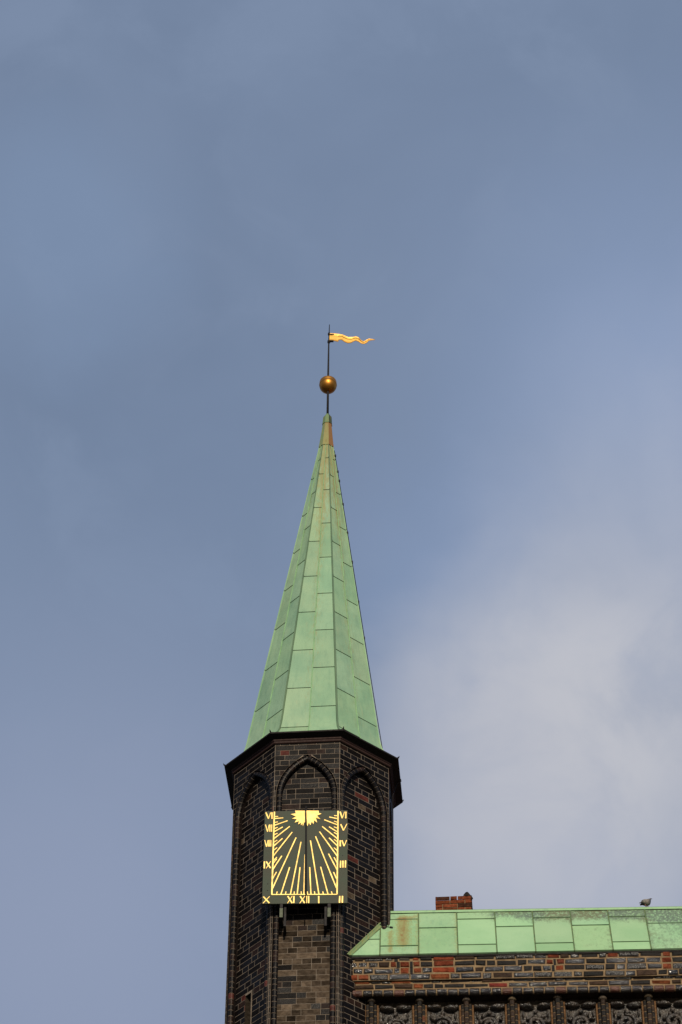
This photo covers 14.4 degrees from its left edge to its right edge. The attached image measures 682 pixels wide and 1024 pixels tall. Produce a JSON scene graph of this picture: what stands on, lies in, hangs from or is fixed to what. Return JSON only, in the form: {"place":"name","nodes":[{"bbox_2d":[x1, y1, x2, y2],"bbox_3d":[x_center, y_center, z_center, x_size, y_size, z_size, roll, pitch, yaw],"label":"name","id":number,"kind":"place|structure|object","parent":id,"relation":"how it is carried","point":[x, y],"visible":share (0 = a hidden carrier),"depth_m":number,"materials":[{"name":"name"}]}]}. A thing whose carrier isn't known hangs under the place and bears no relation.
{"place":"outdoors","nodes":[
{"label":"outdoors","id":0,"kind":"place"},
{"bbox_2d":[0,0,681,1023],"label":"sky","id":1,"kind":"structure","parent":0,"point":[487,194],"materials":[{"name":"blue"}]},
{"label":"ground","id":2,"kind":"structure","parent":0,"visible":0},
{"bbox_2d":[223,413,403,1023],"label":"stair turret","id":3,"kind":"object","parent":2,"relation":"on","point":[313,743],"visible":0.91,"depth_m":35.54,"materials":[{"name":"brick"}]},
{"bbox_2d":[244,991,270,1023],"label":"slit window","id":4,"kind":"structure","parent":3,"relation":"in","point":[248,998],"depth_m":33.50,"materials":[{"name":"brick"}]},
{"bbox_2d":[262,806,347,933],"bbox_3d":[-0.449,4.458,34.203,1.068,1.858,0.508,-1,-43,1],"label":"sundial","id":5,"kind":"object","parent":3,"relation":"attached to","point":[305,859],"visible":1,"depth_m":34.19,"materials":[{"name":"black metal"}]},
{"bbox_2d":[319,324,374,413],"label":"weather vane","id":6,"kind":"object","parent":3,"relation":"on","point":[327,384],"visible":1,"depth_m":41.75,"materials":[{"name":"gold metal"}]},
{"bbox_2d":[347,892,681,1023],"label":"town hall","id":7,"kind":"structure","parent":2,"relation":"on","point":[453,960],"depth_m":33.46,"materials":[{"name":"brick"}]},
{"bbox_2d":[640,898,651,906],"bbox_3d":[3.906,5.008,34.568,0.175,0.116,0.098,-12,-44,13],"label":"pigeon","id":8,"kind":"object","parent":7,"relation":"on","point":[645,902],"visible":1,"depth_m":34.55,"materials":[{"name":"grey"}]}
]}

